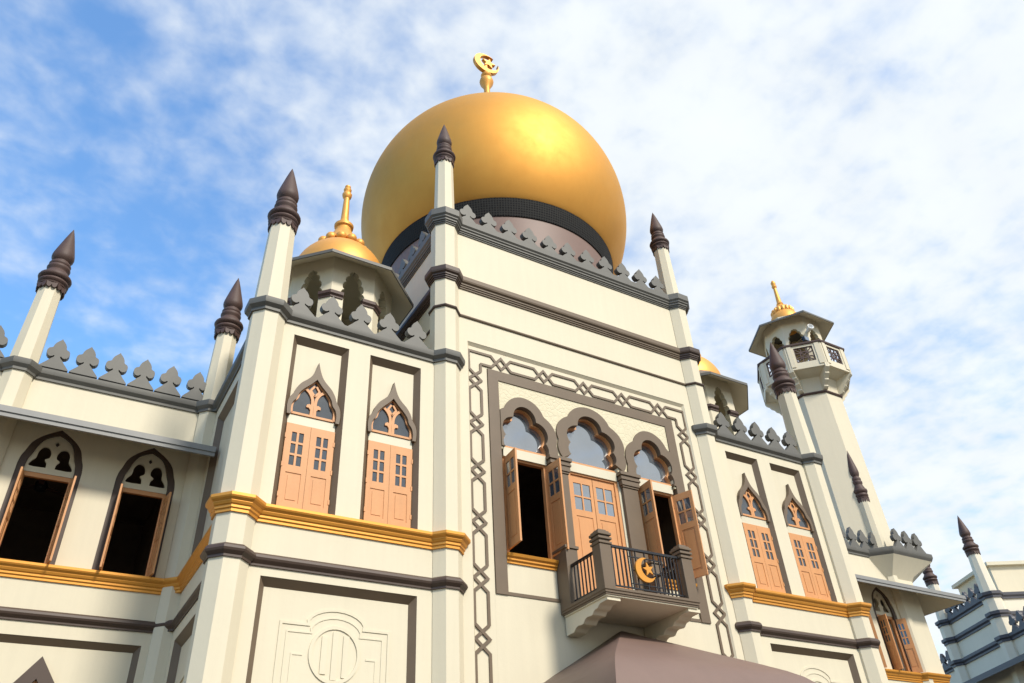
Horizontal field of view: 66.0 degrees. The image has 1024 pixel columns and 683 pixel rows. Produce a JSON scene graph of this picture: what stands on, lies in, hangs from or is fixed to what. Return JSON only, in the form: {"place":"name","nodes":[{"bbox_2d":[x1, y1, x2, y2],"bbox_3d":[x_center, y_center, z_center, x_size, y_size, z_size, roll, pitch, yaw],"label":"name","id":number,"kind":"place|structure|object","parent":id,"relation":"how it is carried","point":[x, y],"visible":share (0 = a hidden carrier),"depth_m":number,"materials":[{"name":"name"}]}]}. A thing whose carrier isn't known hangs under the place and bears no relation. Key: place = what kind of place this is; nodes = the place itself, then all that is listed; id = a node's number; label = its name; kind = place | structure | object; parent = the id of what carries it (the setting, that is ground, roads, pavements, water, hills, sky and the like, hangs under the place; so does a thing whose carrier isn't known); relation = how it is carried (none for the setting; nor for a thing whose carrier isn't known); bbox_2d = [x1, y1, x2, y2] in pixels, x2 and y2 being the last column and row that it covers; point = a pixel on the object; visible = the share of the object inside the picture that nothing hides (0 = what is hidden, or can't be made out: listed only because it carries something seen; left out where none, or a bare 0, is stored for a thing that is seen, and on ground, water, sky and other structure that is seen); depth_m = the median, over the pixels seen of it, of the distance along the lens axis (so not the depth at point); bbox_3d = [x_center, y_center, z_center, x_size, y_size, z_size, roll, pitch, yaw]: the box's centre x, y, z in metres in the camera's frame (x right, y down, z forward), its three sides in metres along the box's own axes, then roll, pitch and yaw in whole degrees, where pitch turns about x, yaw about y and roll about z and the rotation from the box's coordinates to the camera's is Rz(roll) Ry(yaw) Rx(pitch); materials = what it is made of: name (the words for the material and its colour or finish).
{"place":"outdoors","nodes":[
{"label":"outdoors","id":0,"kind":"place"},
{"bbox_2d":[0,0,1023,662],"label":"sky","id":1,"kind":"structure","parent":0,"point":[863,160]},
{"label":"ground","id":2,"kind":"structure","parent":0,"visible":0},
{"bbox_2d":[0,53,965,682],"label":"mosque","id":3,"kind":"structure","parent":2,"relation":"on","point":[470,405],"depth_m":18.70,"materials":[{"name":"beige paint"}]},
{"bbox_2d":[0,431,82,564],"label":"wing window","id":4,"kind":"structure","parent":3,"relation":"in","point":[23,469],"depth_m":17.49,"materials":[{"name":"brown paint"}]},
{"bbox_2d":[20,454,64,496],"bbox_3d":[-11.341,2.997,19.285,1.369,1.330,1.201,17,-41,-26],"label":"ceiling fan","id":5,"kind":"object","parent":3,"relation":"hanging from","point":[40,485],"visible":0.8,"depth_m":19.02,"materials":[{"name":"black metal"}]},
{"bbox_2d":[92,448,174,576],"bbox_3d":[-8.510,3.813,18.031,1.330,3.184,0.576,17,-41,-26],"label":"wing window","id":6,"kind":"structure","parent":3,"relation":"in","point":[143,458],"depth_m":18.29,"materials":[{"name":"brown paint"}]},
{"bbox_2d":[275,363,339,513],"bbox_3d":[-4.128,1.893,16.158,1.140,3.460,0.140,17,-41,-26],"label":"window","id":7,"kind":"structure","parent":3,"relation":"in","point":[313,411],"depth_m":15.97,"materials":[{"name":"beige paint"}]},
{"bbox_2d":[363,382,416,527],"bbox_3d":[-2.610,2.354,16.920,1.140,3.460,0.140,17,-41,-26],"label":"window","id":8,"kind":"structure","parent":3,"relation":"in","point":[391,429],"depth_m":16.74,"materials":[{"name":"beige paint"}]},
{"bbox_2d":[502,447,568,558],"bbox_3d":[0.497,3.722,17.927,1.267,2.420,0.667,17,-41,-26],"label":"arcade window","id":9,"kind":"structure","parent":3,"relation":"in","point":[552,481],"depth_m":17.97,"materials":[{"name":"paint"}]},
{"bbox_2d":[568,472,634,595],"bbox_3d":[2.066,4.837,18.587,1.648,3.600,0.160,17,-41,-26],"label":"balcony door","id":10,"kind":"structure","parent":3,"relation":"in","point":[596,503],"depth_m":19.07,"materials":[{"name":"paint"}]},
{"bbox_2d":[638,479,708,577],"bbox_3d":[3.964,4.779,19.674,1.412,2.420,0.667,17,-41,-26],"label":"arcade window","id":11,"kind":"structure","parent":3,"relation":"in","point":[682,507],"depth_m":19.80,"materials":[{"name":"paint"}]},
{"bbox_2d":[737,473,785,592],"bbox_3d":[6.713,5.182,21.604,1.140,3.460,0.140,17,-41,-26],"label":"window","id":12,"kind":"structure","parent":3,"relation":"in","point":[754,515],"depth_m":21.45,"materials":[{"name":"beige paint"}]},
{"bbox_2d":[782,484,831,600],"bbox_3d":[8.231,5.643,22.366,1.140,3.460,0.140,17,-41,-26],"label":"window","id":13,"kind":"structure","parent":3,"relation":"in","point":[799,525],"depth_m":22.23,"materials":[{"name":"orange paint"}]},
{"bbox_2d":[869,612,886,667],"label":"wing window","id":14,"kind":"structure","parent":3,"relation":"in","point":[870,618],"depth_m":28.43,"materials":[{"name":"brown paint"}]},
{"bbox_2d":[871,587,922,672],"bbox_3d":[14.198,10.703,29.438,1.429,3.184,0.576,17,-41,-26],"label":"wing window","id":15,"kind":"structure","parent":3,"relation":"in","point":[910,657],"depth_m":29.27,"materials":[{"name":"brown paint"}]},
{"bbox_2d":[749,281,950,682],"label":"minaret","id":16,"kind":"object","parent":2,"relation":"on","point":[820,378],"visible":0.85,"depth_m":35.39,"materials":[{"name":"beige paint"}]},
{"bbox_2d":[799,336,809,341],"bbox_3d":[13.945,-0.045,37.633,0.410,0.260,0.378,17,-41,-26],"label":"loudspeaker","id":17,"kind":"object","parent":16,"relation":"attached to","point":[804,339],"visible":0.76,"depth_m":37.48,"materials":[{"name":"white metal"}]},
{"bbox_2d":[806,324,813,332],"bbox_3d":[14.378,-0.601,38.161,0.310,0.310,0.387,4,-47,-10],"label":"loudspeaker","id":18,"kind":"object","parent":16,"relation":"attached to","point":[810,327],"visible":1,"depth_m":38.11,"materials":[{"name":"white metal"}]},
{"bbox_2d":[923,515,1023,682],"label":"annexe building","id":19,"kind":"structure","parent":2,"relation":"on","point":[982,631],"depth_m":40.25,"materials":[{"name":"grey paint"}]}
]}

